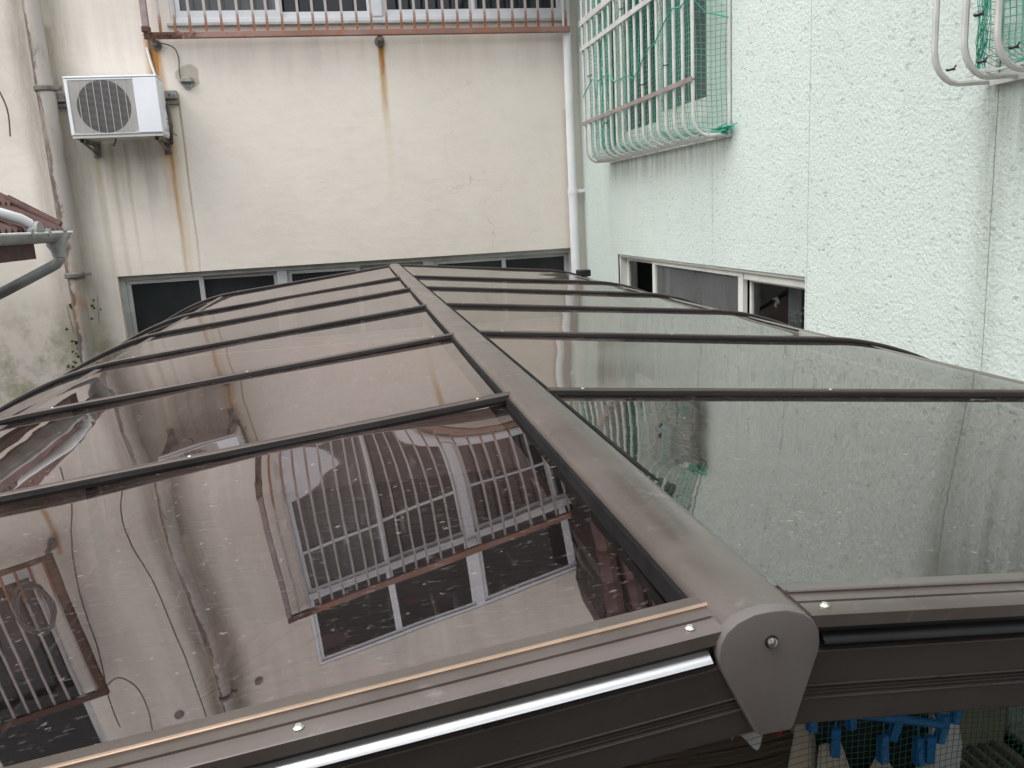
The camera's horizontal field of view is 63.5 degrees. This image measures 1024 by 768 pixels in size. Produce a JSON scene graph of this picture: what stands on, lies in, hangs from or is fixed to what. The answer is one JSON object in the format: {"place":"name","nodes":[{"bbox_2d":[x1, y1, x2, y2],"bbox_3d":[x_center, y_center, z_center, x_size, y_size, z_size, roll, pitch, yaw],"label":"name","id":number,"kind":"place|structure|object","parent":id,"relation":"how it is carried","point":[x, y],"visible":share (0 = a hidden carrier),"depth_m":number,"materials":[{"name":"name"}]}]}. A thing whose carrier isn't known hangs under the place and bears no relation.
{"place":"outdoors","nodes":[
{"label":"outdoors","id":0,"kind":"place"},
{"bbox_2d":[0,192,63,262],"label":"tiled eave house","id":1,"kind":"structure","parent":0,"point":[13,253],"depth_m":5.03,"materials":[{"name":"red tile"}]},
{"bbox_2d":[0,221,72,299],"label":"gutter","id":2,"kind":"object","parent":1,"relation":"attached to","point":[55,241],"visible":0.99,"depth_m":5.17,"materials":[{"name":"grey plastic"}]},
{"bbox_2d":[0,208,32,228],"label":"roof pipe","id":3,"kind":"object","parent":2,"relation":"on","point":[17,218],"visible":1,"depth_m":4.66,"materials":[{"name":"white plastic"}]},
{"bbox_2d":[0,264,1023,767],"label":"terrace roof","id":4,"kind":"structure","parent":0,"point":[340,520],"depth_m":0.88,"materials":[{"name":"tinted polycarbonate"},{"name":"bronze aluminium"},{"name":"black rubber"}]},
{"bbox_2d":[630,706,1023,767],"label":"bird net","id":5,"kind":"object","parent":4,"relation":"hanging from","point":[930,738],"visible":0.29,"depth_m":1.31,"materials":[{"name":"plastic"}]},
{"bbox_2d":[805,711,963,767],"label":"peg hanger","id":6,"kind":"object","parent":4,"relation":"hanging from","point":[892,737],"visible":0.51,"depth_m":1.62,"materials":[{"name":"blue plastic"}]},
{"bbox_2d":[732,732,762,749],"bbox_3d":[0.472,0.666,1.625,0.095,0.103,0.026,-5,12,-10],"label":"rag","id":7,"kind":"object","parent":6,"relation":"hanging from","point":[754,740],"visible":0.16,"depth_m":1.62,"materials":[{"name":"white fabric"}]},
{"bbox_2d":[788,724,817,767],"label":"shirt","id":8,"kind":"object","parent":6,"relation":"hanging from","point":[800,739],"visible":0.61,"depth_m":1.64,"materials":[{"name":"beige fabric"}]},
{"bbox_2d":[817,743,849,767],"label":"sock","id":9,"kind":"object","parent":6,"relation":"hanging from","point":[833,763],"visible":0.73,"depth_m":1.63,"materials":[{"name":"beige fabric"}]},
{"bbox_2d":[814,713,928,767],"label":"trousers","id":10,"kind":"object","parent":6,"relation":"hanging from","point":[861,749],"visible":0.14,"depth_m":1.70,"materials":[{"name":"black fabric"}]},
{"bbox_2d":[870,759,891,767],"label":"sock","id":11,"kind":"object","parent":6,"relation":"hanging from","point":[878,764],"visible":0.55,"depth_m":1.64,"materials":[{"name":"beige fabric"}]},
{"bbox_2d":[915,763,934,767],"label":"sock","id":12,"kind":"object","parent":6,"relation":"hanging from","point":[929,766],"visible":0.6,"depth_m":1.67,"materials":[{"name":"beige fabric"}]},
{"bbox_2d":[930,712,961,767],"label":"towel","id":13,"kind":"object","parent":6,"relation":"hanging from","point":[950,761],"visible":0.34,"depth_m":1.73,"materials":[{"name":"white fabric"}]},
{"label":"ground","id":14,"kind":"structure","parent":0,"visible":0},
{"bbox_2d":[0,0,584,411],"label":"cream building","id":15,"kind":"structure","parent":14,"relation":"on","point":[290,159],"depth_m":6.57,"materials":[{"name":"paint"}]},
{"bbox_2d":[0,92,10,136],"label":"cable","id":16,"kind":"object","parent":15,"relation":"attached to","point":[7,114],"visible":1,"depth_m":6.09,"materials":[{"name":"grey plastic"}]},
{"bbox_2d":[22,0,94,363],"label":"downpipe","id":17,"kind":"object","parent":15,"relation":"attached to","point":[45,89],"visible":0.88,"depth_m":6.13,"materials":[{"name":"paint"}]},
{"bbox_2d":[65,295,101,368],"bbox_3d":[-3.348,-0.306,6.514,0.350,0.760,0.035,-5,12,-10],"label":"ivy","id":18,"kind":"object","parent":15,"relation":"attached to","point":[75,341],"visible":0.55,"depth_m":6.49,"materials":[{"name":"green plant"}]},
{"bbox_2d":[56,90,178,107],"bbox_3d":[-2.980,-2.144,6.225,0.880,0.100,0.062,-5,12,-10],"label":"wall rail","id":19,"kind":"object","parent":15,"relation":"attached to","point":[168,94],"depth_m":6.27,"materials":[{"name":"metal"}]},
{"bbox_2d":[62,74,176,157],"bbox_3d":[-2.859,-1.976,6.125,0.688,0.529,0.368,-5,12,-10],"label":"air conditioner","id":20,"kind":"object","parent":19,"relation":"attached to","point":[117,107],"visible":1,"depth_m":5.95,"materials":[{"name":"white paint"}]},
{"bbox_2d":[146,47,155,74],"bbox_3d":[-2.711,-2.354,6.254,0.065,0.362,0.017,-5,12,-10],"label":"cable","id":21,"kind":"object","parent":15,"relation":"attached to","point":[150,61],"visible":0.64,"depth_m":6.23,"materials":[{"name":"white plastic"}]},
{"bbox_2d":[153,41,190,87],"bbox_3d":[-2.560,-2.395,6.223,0.231,0.321,0.075,-9,13,-26],"label":"cable","id":22,"kind":"object","parent":15,"relation":"attached to","point":[178,60],"visible":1,"depth_m":6.26,"materials":[{"name":"grey plastic"}]},
{"bbox_2d":[119,248,570,338],"bbox_3d":[-1.279,-0.698,6.978,3.711,0.675,0.095,-5,12,-10],"label":"window","id":23,"kind":"structure","parent":15,"relation":"in","point":[148,300],"depth_m":6.76,"materials":[{"name":"glass"}]},
{"bbox_2d":[138,0,569,50],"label":"window grille","id":24,"kind":"object","parent":15,"relation":"attached to","point":[148,34],"depth_m":6.33,"materials":[{"name":"metal"}]},
{"bbox_2d":[166,0,561,26],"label":"window","id":25,"kind":"structure","parent":15,"relation":"in","point":[378,13],"depth_m":6.48,"materials":[{"name":"white metal"}]},
{"bbox_2d":[623,730,793,767],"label":"wooden deck","id":26,"kind":"structure","parent":14,"relation":"on","point":[706,756],"depth_m":3.35,"materials":[{"name":"brown wood"}]},
{"bbox_2d":[789,724,1023,767],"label":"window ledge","id":27,"kind":"object","parent":26,"relation":"on","point":[977,757],"depth_m":2.66,"materials":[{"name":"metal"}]},
{"bbox_2d":[928,707,1005,748],"bbox_3d":[1.456,0.868,2.824,0.250,0.599,0.360,-5,12,-10],"label":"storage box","id":28,"kind":"object","parent":27,"relation":"on","point":[982,723],"visible":0.07,"depth_m":2.70,"materials":[{"name":"plastic"}]},
{"bbox_2d":[576,0,1023,757],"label":"mint building","id":29,"kind":"structure","parent":14,"relation":"on","point":[858,174],"depth_m":3.39,"materials":[{"name":"paint"}]},
{"bbox_2d":[561,0,584,272],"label":"downpipe","id":30,"kind":"object","parent":29,"relation":"attached to","point":[573,191],"visible":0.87,"depth_m":6.88,"materials":[{"name":"white plastic"}]},
{"bbox_2d":[579,0,730,162],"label":"window grille","id":31,"kind":"object","parent":29,"relation":"attached to","point":[683,141],"depth_m":5.01,"materials":[{"name":"white metal"}]},
{"bbox_2d":[583,0,736,157],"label":"net","id":32,"kind":"object","parent":31,"relation":"attached to","point":[721,129],"visible":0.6,"depth_m":4.81,"materials":[{"name":"green plastic"}]},
{"bbox_2d":[612,0,708,143],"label":"window","id":33,"kind":"structure","parent":29,"relation":"in","point":[701,107],"depth_m":5.17,"materials":[{"name":"glass"}]},
{"bbox_2d":[619,254,804,328],"bbox_3d":[1.244,-0.285,5.113,0.308,0.950,2.675,-5,12,-10],"label":"window","id":34,"kind":"structure","parent":29,"relation":"in","point":[674,278],"depth_m":5.24,"materials":[{"name":"metal"}]},
{"bbox_2d":[931,0,1023,86],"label":"window grille","id":35,"kind":"object","parent":29,"relation":"attached to","point":[994,77],"depth_m":2.40,"materials":[{"name":"white metal"}]},
{"bbox_2d":[945,0,1023,71],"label":"net","id":36,"kind":"object","parent":35,"relation":"attached to","point":[983,31],"visible":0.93,"depth_m":2.37,"materials":[{"name":"green plastic"}]},
{"bbox_2d":[1005,720,1023,746],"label":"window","id":37,"kind":"structure","parent":29,"relation":"in","point":[1012,731],"depth_m":2.73,"materials":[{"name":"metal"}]}
]}

